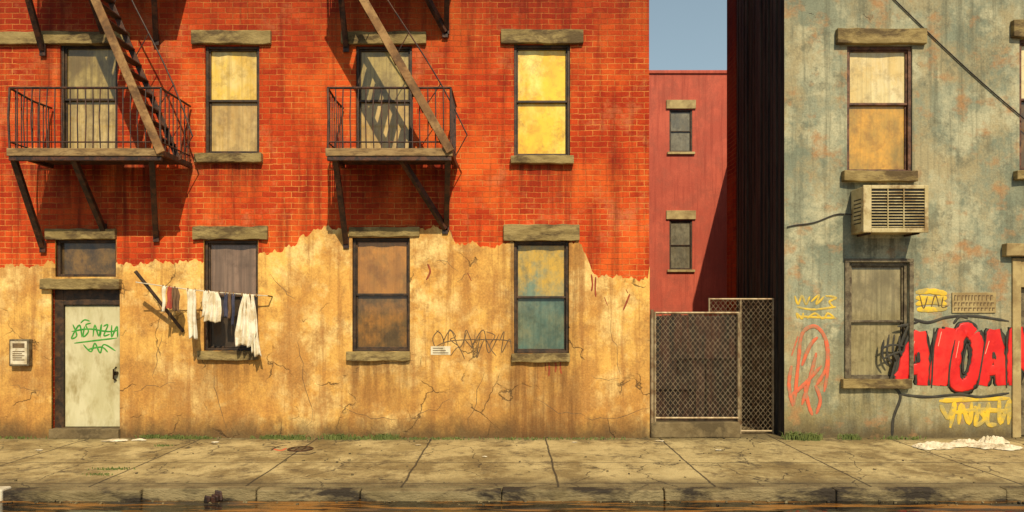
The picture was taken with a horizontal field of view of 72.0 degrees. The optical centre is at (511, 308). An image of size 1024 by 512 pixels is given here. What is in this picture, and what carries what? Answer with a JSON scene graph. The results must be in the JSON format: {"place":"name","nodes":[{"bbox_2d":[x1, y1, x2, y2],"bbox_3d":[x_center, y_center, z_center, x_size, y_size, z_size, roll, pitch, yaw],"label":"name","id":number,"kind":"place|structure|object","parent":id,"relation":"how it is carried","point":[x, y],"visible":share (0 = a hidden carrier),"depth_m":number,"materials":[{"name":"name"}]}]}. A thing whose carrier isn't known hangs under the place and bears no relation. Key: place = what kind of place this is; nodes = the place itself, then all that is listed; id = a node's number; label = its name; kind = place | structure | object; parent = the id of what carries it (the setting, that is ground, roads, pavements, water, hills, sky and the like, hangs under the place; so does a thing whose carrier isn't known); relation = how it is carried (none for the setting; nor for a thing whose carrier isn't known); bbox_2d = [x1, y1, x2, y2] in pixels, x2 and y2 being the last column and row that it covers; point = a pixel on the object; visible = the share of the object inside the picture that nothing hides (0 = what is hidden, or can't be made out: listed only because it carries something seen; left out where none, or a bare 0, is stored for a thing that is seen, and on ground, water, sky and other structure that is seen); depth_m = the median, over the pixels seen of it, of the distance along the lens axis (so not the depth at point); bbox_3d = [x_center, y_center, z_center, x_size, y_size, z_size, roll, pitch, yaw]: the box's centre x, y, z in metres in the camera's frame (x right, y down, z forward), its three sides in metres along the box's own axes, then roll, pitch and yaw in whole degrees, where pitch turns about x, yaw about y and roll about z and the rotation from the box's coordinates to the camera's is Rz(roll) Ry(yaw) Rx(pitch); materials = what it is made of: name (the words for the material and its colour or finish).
{"place":"outdoors","nodes":[
{"label":"outdoors","id":0,"kind":"place"},
{"bbox_2d":[346,351,410,360],"bbox_3d":[-2.261,0.814,11.991,1.078,0.169,0.218,0,0,0],"label":"window sill","id":1,"kind":"structure","parent":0,"point":[376,356],"depth_m":11.89,"materials":[{"name":"stone"}]},
{"bbox_2d":[0,434,1023,498],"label":"sidewalk","id":2,"kind":"structure","parent":0,"point":[768,461],"depth_m":9.99,"materials":[{"name":"concrete"}]},
{"bbox_2d":[49,427,119,438],"bbox_3d":[-7.233,2.122,12.050,1.178,0.156,0.300,0,0,0],"label":"door threshold","id":3,"kind":"object","parent":2,"relation":"on","point":[87,433],"depth_m":11.90,"materials":[{"name":"stone"}]},
{"bbox_2d":[102,438,145,441],"bbox_3d":[-6.423,2.177,11.679,0.724,0.032,0.195,0,0,0],"label":"crumpled paper","id":4,"kind":"object","parent":2,"relation":"on","point":[113,440],"visible":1,"depth_m":11.67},
{"bbox_2d":[268,445,319,454],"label":"sidewalk paint marks","id":5,"kind":"object","parent":2,"relation":"on","point":[286,448],"visible":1,"depth_m":10.97},
{"bbox_2d":[287,446,313,451],"bbox_3d":[-3.300,2.194,11.000,0.400,0.012,0.400,0,0,0],"label":"drain cover","id":6,"kind":"object","parent":2,"relation":"on","point":[299,449],"visible":1,"depth_m":10.97,"materials":[{"name":"black metal"}]},
{"bbox_2d":[0,0,648,427],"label":"brick wall","id":7,"kind":"structure","parent":2,"relation":"on","point":[596,192],"depth_m":12.00,"materials":[{"name":"brick"}]},
{"bbox_2d":[0,31,129,45],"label":"window lintel","id":8,"kind":"structure","parent":7,"relation":"attached to","point":[71,38],"depth_m":11.93,"materials":[{"name":"stone"}]},
{"bbox_2d":[39,278,121,289],"bbox_3d":[-7.294,-0.412,11.986,1.344,0.195,0.228,0,0,0],"label":"door header","id":9,"kind":"object","parent":7,"relation":"attached to","point":[84,284],"depth_m":11.88},
{"bbox_2d":[44,228,116,239],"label":"transom lintel","id":10,"kind":"structure","parent":7,"relation":"attached to","point":[73,234],"depth_m":11.93,"materials":[{"name":"stone"}]},
{"bbox_2d":[57,240,115,276],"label":"transom window frame","id":11,"kind":"object","parent":7,"relation":"attached to","point":[59,258],"visible":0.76,"depth_m":12.03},
{"bbox_2d":[62,243,114,273],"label":"transom glass","id":12,"kind":"object","parent":11,"relation":"in","point":[88,258],"visible":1,"depth_m":12.09,"materials":[{"name":"glass"}]},
{"bbox_2d":[55,289,119,427],"bbox_3d":[-7.239,0.939,12.115,1.167,2.522,0.170,0,0,0],"label":"door frame","id":13,"kind":"object","parent":7,"relation":"attached to","point":[63,298],"visible":0.48,"depth_m":12.06,"materials":[{"name":"wood"}]},
{"bbox_2d":[65,306,119,426],"bbox_3d":[-7.183,0.995,12.125,0.967,2.078,0.050,0,0,0],"label":"door leaf","id":14,"kind":"object","parent":13,"relation":"attached to","point":[92,392],"visible":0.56,"depth_m":12.10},
{"bbox_2d":[71,319,117,352],"bbox_3d":[-7.161,0.483,12.100,0.816,0.594,0.009,0,0,0],"label":"graffiti","id":15,"kind":"object","parent":14,"relation":"attached to","point":[93,329],"visible":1,"depth_m":12.10,"materials":[{"name":"green paint"}]},
{"bbox_2d":[113,367,118,380],"bbox_3d":[-6.781,1.122,12.062,0.070,0.246,0.082,0,0,0],"label":"door knob","id":16,"kind":"object","parent":14,"relation":"attached to","point":[117,372],"depth_m":12.04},
{"bbox_2d":[61,46,117,147],"bbox_3d":[-7.200,-3.567,12.090,0.978,1.889,0.120,0,0,0],"label":"window frame","id":17,"kind":"object","parent":7,"relation":"attached to","point":[64,66],"visible":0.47,"depth_m":12.05,"materials":[{"name":"wood"}]},
{"bbox_2d":[68,101,114,147],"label":"glass","id":18,"kind":"object","parent":17,"relation":"attached to","point":[103,120],"visible":0.6,"depth_m":12.11,"materials":[{"name":"glass"}]},
{"bbox_2d":[68,49,115,98],"bbox_3d":[-7.200,-4.016,12.095,0.888,0.899,0.001,0,0,0],"label":"glass","id":19,"kind":"object","parent":17,"relation":"attached to","point":[91,67],"visible":0.8,"depth_m":12.10,"materials":[{"name":"glass"}]},
{"bbox_2d":[7,0,192,252],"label":"fire escape","id":20,"kind":"object","parent":7,"relation":"attached to","point":[77,157],"visible":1,"depth_m":11.05,"materials":[{"name":"black metal"}]},
{"bbox_2d":[197,350,258,360],"bbox_3d":[-4.806,0.800,11.991,1.033,0.174,0.219,0,0,0],"label":"window sill","id":21,"kind":"structure","parent":7,"relation":"attached to","point":[237,355],"depth_m":11.89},
{"bbox_2d":[194,152,262,162],"bbox_3d":[-4.800,-2.546,11.993,1.133,0.168,0.215,0,0,0],"label":"window sill","id":22,"kind":"structure","parent":7,"relation":"attached to","point":[228,157],"depth_m":11.89,"materials":[{"name":"stone"}]},
{"bbox_2d":[192,226,267,239],"bbox_3d":[-4.778,-1.278,12.011,1.267,0.240,0.178,0,0,0],"label":"window lintel","id":23,"kind":"structure","parent":7,"relation":"attached to","point":[228,232],"depth_m":11.93,"materials":[{"name":"stone"}]},
{"bbox_2d":[191,30,271,44],"bbox_3d":[-4.761,-4.593,12.011,1.344,0.250,0.178,0,0,0],"label":"window lintel","id":24,"kind":"structure","parent":7,"relation":"attached to","point":[230,37],"depth_m":11.93,"materials":[{"name":"stone"}]},
{"bbox_2d":[205,241,257,350],"bbox_3d":[-4.772,-0.217,12.090,0.922,1.878,0.120,0,0,0],"label":"window frame","id":25,"kind":"object","parent":7,"relation":"attached to","point":[208,346],"visible":0.6,"depth_m":12.03,"materials":[{"name":"wood"}]},
{"bbox_2d":[211,245,255,293],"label":"glass","id":26,"kind":"object","parent":25,"relation":"attached to","point":[233,268],"visible":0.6,"depth_m":12.10,"materials":[{"name":"glass"}]},
{"bbox_2d":[211,297,255,345],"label":"glass","id":27,"kind":"object","parent":25,"relation":"attached to","point":[223,332],"visible":0.4,"depth_m":12.11,"materials":[{"name":"glass"}]},
{"bbox_2d":[206,47,258,152],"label":"window frame","id":28,"kind":"object","parent":7,"relation":"attached to","point":[209,100],"visible":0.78,"depth_m":12.03,"materials":[{"name":"wood"}]},
{"bbox_2d":[212,103,256,150],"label":"glass","id":29,"kind":"object","parent":28,"relation":"attached to","point":[234,126],"visible":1,"depth_m":12.11,"materials":[{"name":"glass"}]},
{"bbox_2d":[212,52,256,99],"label":"glass","id":30,"kind":"object","parent":28,"relation":"attached to","point":[234,75],"visible":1,"depth_m":12.10,"materials":[{"name":"glass"}]},
{"bbox_2d":[0,225,649,437],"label":"stucco layer","id":31,"kind":"object","parent":7,"relation":"attached to","point":[311,273],"visible":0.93,"depth_m":11.97,"materials":[{"name":"paint"}]},
{"bbox_2d":[9,339,31,365],"bbox_3d":[-8.300,0.750,11.915,0.333,0.456,0.110,0,0,0],"label":"electric meter box","id":32,"kind":"object","parent":31,"relation":"attached to","point":[20,352],"visible":1,"depth_m":11.86,"materials":[{"name":"metal"}]},
{"bbox_2d":[134,270,272,356],"bbox_3d":[-5.109,0.098,11.790,2.136,1.429,0.466,0,0,-7],"label":"clothesline","id":33,"kind":"object","parent":31,"relation":"attached to","point":[246,331],"visible":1,"depth_m":11.67,"materials":[{"name":"fabric"}]},
{"bbox_2d":[12,260,647,426],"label":"plaster cracks","id":34,"kind":"object","parent":31,"relation":"attached to","point":[376,365],"visible":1,"depth_m":11.97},
{"bbox_2d":[431,346,449,354],"bbox_3d":[-1.211,0.717,11.964,0.333,0.144,0.009,0,0,0],"label":"paper notice","id":35,"kind":"object","parent":31,"relation":"attached to","point":[440,350],"visible":1,"depth_m":11.96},
{"bbox_2d":[432,329,511,358],"bbox_3d":[-0.690,0.611,11.970,1.380,0.514,0.006,0,0,0],"label":"graffiti","id":36,"kind":"object","parent":31,"relation":"attached to","point":[474,339],"visible":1,"depth_m":11.97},
{"bbox_2d":[426,230,629,375],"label":"brick drips","id":37,"kind":"object","parent":31,"relation":"attached to","point":[626,302],"visible":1,"depth_m":11.97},
{"bbox_2d":[353,238,409,350],"bbox_3d":[-2.222,-0.233,12.090,0.978,1.933,0.120,0,0,0],"label":"window frame","id":38,"kind":"object","parent":7,"relation":"attached to","point":[356,294],"visible":0.98,"depth_m":12.03,"materials":[{"name":"wood"}]},
{"bbox_2d":[358,296,406,346],"bbox_3d":[-2.222,0.228,12.110,0.888,0.922,0.001,0,0,0],"label":"glass","id":39,"kind":"object","parent":38,"relation":"attached to","point":[382,321],"visible":1,"depth_m":12.11,"materials":[{"name":"glass"}]},
{"bbox_2d":[358,242,406,292],"bbox_3d":[-2.222,-0.694,12.095,0.888,0.922,0.001,0,0,0],"label":"glass","id":40,"kind":"object","parent":38,"relation":"attached to","point":[382,267],"visible":1,"depth_m":12.10,"materials":[{"name":"glass"}]},
{"bbox_2d":[341,31,425,44],"bbox_3d":[-2.178,-4.583,12.010,1.444,0.228,0.180,0,0,0],"label":"window lintel","id":41,"kind":"structure","parent":7,"relation":"attached to","point":[368,38],"depth_m":11.93,"materials":[{"name":"stone"}]},
{"bbox_2d":[356,47,411,147],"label":"window frame","id":42,"kind":"object","parent":7,"relation":"attached to","point":[359,50],"visible":0.69,"depth_m":12.05,"materials":[{"name":"wood"}]},
{"bbox_2d":[361,52,407,99],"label":"glass","id":43,"kind":"object","parent":42,"relation":"attached to","point":[379,69],"visible":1,"depth_m":12.10,"materials":[{"name":"glass"}]},
{"bbox_2d":[361,103,408,147],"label":"glass","id":44,"kind":"object","parent":42,"relation":"attached to","point":[377,120],"visible":0.6,"depth_m":12.11,"materials":[{"name":"glass"}]},
{"bbox_2d":[349,227,419,236],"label":"window lintel","id":45,"kind":"structure","parent":7,"relation":"attached to","point":[384,231],"depth_m":11.93,"materials":[{"name":"stone"}]},
{"bbox_2d":[325,0,467,248],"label":"fire escape","id":46,"kind":"object","parent":7,"relation":"attached to","point":[404,157],"visible":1,"depth_m":10.94,"materials":[{"name":"black metal"}]},
{"bbox_2d":[514,241,568,352],"bbox_3d":[0.500,-0.189,12.090,0.933,1.911,0.120,0,0,0],"label":"window frame","id":47,"kind":"object","parent":7,"relation":"attached to","point":[565,244],"visible":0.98,"depth_m":12.03,"materials":[{"name":"wood"}]},
{"bbox_2d":[518,298,563,348],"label":"glass","id":48,"kind":"object","parent":47,"relation":"attached to","point":[540,323],"visible":1,"depth_m":12.11,"materials":[{"name":"glass"}]},
{"bbox_2d":[518,246,563,295],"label":"glass","id":49,"kind":"object","parent":47,"relation":"attached to","point":[540,270],"visible":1,"depth_m":12.10,"materials":[{"name":"glass"}]},
{"bbox_2d":[503,224,579,240],"bbox_3d":[0.500,-1.284,12.011,1.289,0.293,0.179,0,0,0],"label":"window lintel","id":50,"kind":"structure","parent":7,"relation":"attached to","point":[540,232],"depth_m":11.93,"materials":[{"name":"stone"}]},
{"bbox_2d":[514,45,569,155],"bbox_3d":[0.511,-3.533,12.090,0.956,1.911,0.120,0,0,0],"label":"window frame","id":51,"kind":"object","parent":7,"relation":"attached to","point":[517,48],"visible":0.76,"depth_m":12.03,"materials":[{"name":"wood"}]},
{"bbox_2d":[518,103,565,153],"bbox_3d":[0.511,-3.078,12.110,0.866,0.910,0.001,0,0,0],"label":"glass","id":52,"kind":"object","parent":51,"relation":"attached to","point":[541,128],"visible":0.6,"depth_m":12.11,"materials":[{"name":"glass"}]},
{"bbox_2d":[518,50,565,99],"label":"glass","id":53,"kind":"object","parent":51,"relation":"attached to","point":[541,75],"visible":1,"depth_m":12.10,"materials":[{"name":"glass"}]},
{"bbox_2d":[501,29,583,44],"bbox_3d":[0.511,-4.605,12.010,1.400,0.246,0.180,0,0,0],"label":"window lintel","id":54,"kind":"structure","parent":7,"relation":"attached to","point":[545,37],"depth_m":11.93,"materials":[{"name":"stone"}]},
{"bbox_2d":[511,155,573,164],"bbox_3d":[0.511,-2.511,11.991,1.067,0.151,0.219,0,0,0],"label":"window sill","id":55,"kind":"structure","parent":7,"relation":"attached to","point":[546,159],"depth_m":11.89,"materials":[{"name":"stone"}]},
{"bbox_2d":[0,430,927,475],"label":"weeds","id":56,"kind":"object","parent":2,"relation":"on","point":[810,436],"visible":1,"depth_m":11.81,"materials":[{"name":"green plant"}]},
{"bbox_2d":[650,310,739,437],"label":"chain link gate","id":57,"kind":"structure","parent":2,"relation":"on","point":[653,369],"depth_m":11.99,"materials":[{"name":"metal"}]},
{"bbox_2d":[651,420,739,437],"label":"concrete curb","id":58,"kind":"structure","parent":2,"relation":"on","point":[695,428],"depth_m":11.94,"materials":[{"name":"concrete"}]},
{"bbox_2d":[784,0,1023,437],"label":"plaster wall","id":59,"kind":"structure","parent":2,"relation":"on","point":[964,142],"depth_m":12.00,"materials":[{"name":"paint"}]},
{"bbox_2d":[787,324,829,415],"bbox_3d":[5.042,1.050,12.000,0.734,1.556,0.011,0,0,0],"label":"graffiti","id":60,"kind":"object","parent":59,"relation":"attached to","point":[805,385],"visible":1,"depth_m":12.00,"materials":[{"name":"orange paint"}]},
{"bbox_2d":[794,294,836,319],"bbox_3d":[5.167,-0.022,12.000,0.728,0.436,0.011,0,0,0],"label":"graffiti","id":61,"kind":"object","parent":59,"relation":"attached to","point":[803,316],"visible":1,"depth_m":12.00,"materials":[{"name":"yellow paint"}]},
{"bbox_2d":[787,185,927,236],"bbox_3d":[5.744,-1.615,11.764,2.137,0.800,0.472,0,0,0],"label":"air conditioner","id":62,"kind":"object","parent":59,"relation":"attached to","point":[889,209],"visible":1,"depth_m":11.56,"materials":[{"name":"beige metal"}]},
{"bbox_2d":[840,378,911,388],"bbox_3d":[6.172,1.278,11.995,1.167,0.171,0.210,0,0,0],"label":"window sill","id":63,"kind":"structure","parent":59,"relation":"attached to","point":[879,383],"depth_m":11.90,"materials":[{"name":"stone"}]},
{"bbox_2d":[849,263,906,378],"bbox_3d":[6.239,0.222,12.090,1.011,2.000,0.120,0,0,0],"label":"window frame","id":64,"kind":"object","parent":59,"relation":"attached to","point":[903,267],"visible":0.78,"depth_m":12.03,"materials":[{"name":"wood"}]},
{"bbox_2d":[851,322,899,374],"bbox_3d":[6.239,0.695,12.110,0.901,0.945,0.001,0,0,0],"label":"glass","id":65,"kind":"object","parent":64,"relation":"attached to","point":[867,338],"visible":0.8,"depth_m":12.11,"materials":[{"name":"glass"}]},
{"bbox_2d":[852,268,900,319],"bbox_3d":[6.239,-0.250,12.095,0.901,0.945,0.001,0,0,0],"label":"glass","id":66,"kind":"object","parent":64,"relation":"attached to","point":[876,293],"visible":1,"depth_m":12.10,"materials":[{"name":"glass"}]},
{"bbox_2d":[881,334,903,365],"bbox_3d":[6.455,0.713,11.970,0.383,0.540,0.009,0,0,0],"label":"graffiti","id":67,"kind":"object","parent":64,"relation":"attached to","point":[893,353],"visible":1,"depth_m":11.97,"materials":[{"name":"black paint"}]},
{"bbox_2d":[847,47,910,170],"bbox_3d":[6.255,-3.383,12.090,1.111,2.167,0.120,0,0,0],"label":"window frame","id":68,"kind":"object","parent":59,"relation":"attached to","point":[906,51],"visible":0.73,"depth_m":12.05,"materials":[{"name":"wood"}]},
{"bbox_2d":[849,106,903,168],"bbox_3d":[6.255,-2.923,12.110,1.001,1.137,0.001,0,0,0],"label":"glass","id":69,"kind":"object","parent":68,"relation":"attached to","point":[876,137],"visible":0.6,"depth_m":12.11,"materials":[{"name":"glass"}]},
{"bbox_2d":[850,53,903,102],"bbox_3d":[6.255,-3.952,12.095,1.001,0.920,0.001,0,0,0],"label":"glass","id":70,"kind":"object","parent":68,"relation":"attached to","point":[876,77],"visible":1,"depth_m":12.10,"materials":[{"name":"glass"}]},
{"bbox_2d":[844,259,913,378],"bbox_3d":[6.239,0.175,12.000,1.167,2.039,0.060,0,0,0],"label":"window architrave","id":71,"kind":"object","parent":59,"relation":"attached to","point":[911,318],"depth_m":11.97,"materials":[{"name":"wood"}]},
{"bbox_2d":[841,170,917,181],"bbox_3d":[6.222,-2.233,11.985,1.244,0.193,0.230,0,0,0],"label":"window sill","id":72,"kind":"structure","parent":59,"relation":"attached to","point":[874,176],"depth_m":11.88,"materials":[{"name":"stone"}]},
{"bbox_2d":[835,28,926,44],"bbox_3d":[6.261,-4.607,12.001,1.522,0.270,0.199,0,0,0],"label":"window lintel","id":73,"kind":"structure","parent":59,"relation":"attached to","point":[873,36],"depth_m":11.91,"materials":[{"name":"stone"}]},
{"bbox_2d":[915,288,946,312],"bbox_3d":[7.143,-0.132,11.998,0.561,0.421,0.015,0,0,0],"label":"graffiti","id":74,"kind":"object","parent":59,"relation":"attached to","point":[940,302],"visible":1,"depth_m":12.00,"materials":[{"name":"yellow paint"}]},
{"bbox_2d":[890,314,1023,435],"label":"graffiti","id":75,"kind":"object","parent":59,"relation":"attached to","point":[939,360],"visible":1,"depth_m":11.99,"materials":[{"name":"red paint"}]},
{"bbox_2d":[894,0,1023,118],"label":"overhead cable","id":76,"kind":"object","parent":59,"relation":"attached to","point":[958,60],"visible":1,"depth_m":11.98,"materials":[{"name":"black rubber"}]},
{"bbox_2d":[952,293,995,312],"bbox_3d":[7.850,-0.094,11.986,0.744,0.344,0.023,0,0,0],"label":"wall sign","id":77,"kind":"object","parent":59,"relation":"attached to","point":[973,302],"visible":1,"depth_m":11.98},
{"bbox_2d":[939,396,1011,427],"bbox_3d":[7.889,1.768,12.000,1.248,0.538,0.008,0,0,0],"label":"graffiti","id":78,"kind":"object","parent":59,"relation":"attached to","point":[984,413],"visible":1,"depth_m":12.00,"materials":[{"name":"yellow paint"}]},
{"bbox_2d":[1002,243,1023,256],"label":"door lintel","id":79,"kind":"structure","parent":59,"relation":"attached to","point":[1012,249],"depth_m":11.88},
{"bbox_2d":[1010,19,1023,38],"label":"window lintel","id":80,"kind":"structure","parent":59,"relation":"attached to","point":[1017,28],"depth_m":11.91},
{"bbox_2d":[1012,258,1023,437],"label":"door frame","id":81,"kind":"object","parent":59,"relation":"attached to","point":[1017,274],"visible":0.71,"depth_m":11.97,"materials":[{"name":"wood"}]},
{"bbox_2d":[1021,288,1023,434],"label":"door leaf","id":82,"kind":"object","parent":81,"relation":"attached to","point":[1022,385],"visible":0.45,"depth_m":12.08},
{"bbox_2d":[1013,170,1023,179],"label":"window sill","id":83,"kind":"structure","parent":59,"relation":"attached to","point":[1018,174],"depth_m":11.89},
{"bbox_2d":[1019,40,1023,169],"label":"window frame","id":84,"kind":"object","parent":59,"relation":"attached to","point":[1021,42],"visible":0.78,"depth_m":12.03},
{"bbox_2d":[1021,101,1023,166],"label":"glass","id":85,"kind":"object","parent":84,"relation":"attached to","point":[1022,135],"visible":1,"depth_m":12.11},
{"bbox_2d":[1021,46,1023,97],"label":"glass","id":86,"kind":"object","parent":84,"relation":"attached to","point":[1022,71],"visible":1,"depth_m":12.10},
{"bbox_2d":[912,441,1022,449],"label":"crumpled plastic sheet","id":87,"kind":"object","parent":2,"relation":"on","point":[931,445],"visible":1,"depth_m":11.07,"materials":[{"name":"plastic"}]},
{"bbox_2d":[952,435,1009,443],"bbox_3d":[7.628,2.124,11.464,0.913,0.140,0.330,0,0,0],"label":"crumpled plastic sheet","id":88,"kind":"object","parent":2,"relation":"on","point":[993,439],"visible":0.92,"depth_m":11.42,"materials":[{"name":"plastic"}]},
{"bbox_2d":[0,499,1023,511],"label":"road","id":89,"kind":"structure","parent":0,"point":[504,506],"depth_m":8.29,"materials":[{"name":"asphalt"}]},
{"bbox_2d":[204,490,222,501],"bbox_3d":[-3.599,2.269,8.518,0.227,0.147,0.103,0,0,-22],"label":"broken kerb stone","id":90,"kind":"object","parent":89,"relation":"on","point":[217,496],"visible":1,"depth_m":8.49,"materials":[{"name":"brown stone"}]},
{"bbox_2d":[0,486,1023,500],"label":"kerb","id":91,"kind":"structure","parent":89,"relation":"on","point":[250,493],"depth_m":8.54,"materials":[{"name":"concrete"}]},
{"bbox_2d":[0,437,1023,505],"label":"gutter debris","id":92,"kind":"object","parent":89,"relation":"on","point":[245,501],"visible":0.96,"depth_m":9.12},
{"bbox_2d":[511,353,569,362],"bbox_3d":[0.483,0.839,11.991,0.989,0.159,0.218,0,0,0],"label":"window sill","id":93,"kind":"structure","parent":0,"point":[543,357],"depth_m":11.89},
{"bbox_2d":[669,220,691,269],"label":"window frame","id":94,"kind":"object","parent":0,"point":[670,245],"visible":1,"depth_m":30.03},
{"bbox_2d":[669,110,691,151],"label":"window frame","id":95,"kind":"object","parent":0,"point":[670,111],"visible":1,"depth_m":30.03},
{"bbox_2d":[649,0,726,69],"label":"sky","id":96,"kind":"structure","parent":0,"point":[683,34],"materials":[{"name":"blue"}]},
{"bbox_2d":[711,361,771,433],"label":"alley pavement","id":97,"kind":"structure","parent":0,"point":[748,426],"depth_m":13.04,"materials":[{"name":"concrete"}]},
{"bbox_2d":[68,305,119,305],"bbox_3d":[-5.522,-3.450,16.500,15.711,11.300,9.000,0,0,0],"label":"side and rear walls","id":98,"kind":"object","parent":97,"relation":"on","point":[93,305],"visible":0.07,"depth_m":12.21,"materials":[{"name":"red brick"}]},
{"bbox_2d":[649,74,726,359],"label":"rendered wall","id":99,"kind":"structure","parent":97,"relation":"on","point":[697,181],"depth_m":30.00,"materials":[{"name":"paint"}]},
{"bbox_2d":[666,100,695,154],"bbox_3d":[7.181,-7.692,30.000,1.252,2.306,0.200,0,0,0],"label":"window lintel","id":100,"kind":"structure","parent":99,"relation":"attached to","point":[680,104],"depth_m":29.92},
{"bbox_2d":[671,132,689,150],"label":"glass","id":101,"kind":"object","parent":100,"relation":"attached to","point":[680,141],"visible":1,"depth_m":30.11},
{"bbox_2d":[671,112,689,130],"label":"glass","id":102,"kind":"object","parent":100,"relation":"attached to","point":[680,121],"visible":1,"depth_m":30.09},
{"bbox_2d":[666,210,695,271],"bbox_3d":[7.181,-2.844,30.000,1.252,2.611,0.200,0,0,0],"label":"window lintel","id":103,"kind":"structure","parent":99,"relation":"attached to","point":[680,214],"depth_m":29.92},
{"bbox_2d":[671,222,689,244],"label":"glass","id":104,"kind":"object","parent":103,"relation":"attached to","point":[680,233],"visible":1,"depth_m":30.09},
{"bbox_2d":[671,246,689,267],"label":"glass","id":105,"kind":"object","parent":103,"relation":"attached to","point":[680,256],"visible":1,"depth_m":30.11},
{"bbox_2d":[649,70,726,73],"bbox_3d":[3.600,-10.042,30.115,11.400,0.140,0.370,0,0,0],"label":"parapet coping","id":106,"kind":"object","parent":99,"relation":"on","point":[687,71],"depth_m":29.93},
{"bbox_2d":[656,313,750,421],"bbox_3d":[3.470,1.138,13.540,2.220,2.084,0.099,0,0,0],"label":"chain-link fence","id":107,"kind":"object","parent":97,"relation":"on","point":[700,371],"visible":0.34,"depth_m":13.50,"materials":[{"name":"metal"}]},
{"bbox_2d":[708,298,773,433],"bbox_3d":[4.013,1.010,12.350,1.156,2.380,0.036,0,0,0],"label":"chain link fence","id":108,"kind":"object","parent":97,"relation":"on","point":[741,354],"visible":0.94,"depth_m":12.34,"materials":[{"name":"metal"}]},
{"bbox_2d":[727,0,783,436],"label":"side wall","id":109,"kind":"structure","parent":97,"relation":"on","point":[731,148],"depth_m":13.59,"materials":[{"name":"brick"}]},
{"bbox_2d":[737,0,781,435],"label":"side wall boards","id":110,"kind":"object","parent":109,"relation":"attached to","point":[742,148],"visible":0.73,"depth_m":13.07,"materials":[{"name":"wood"}]}
]}

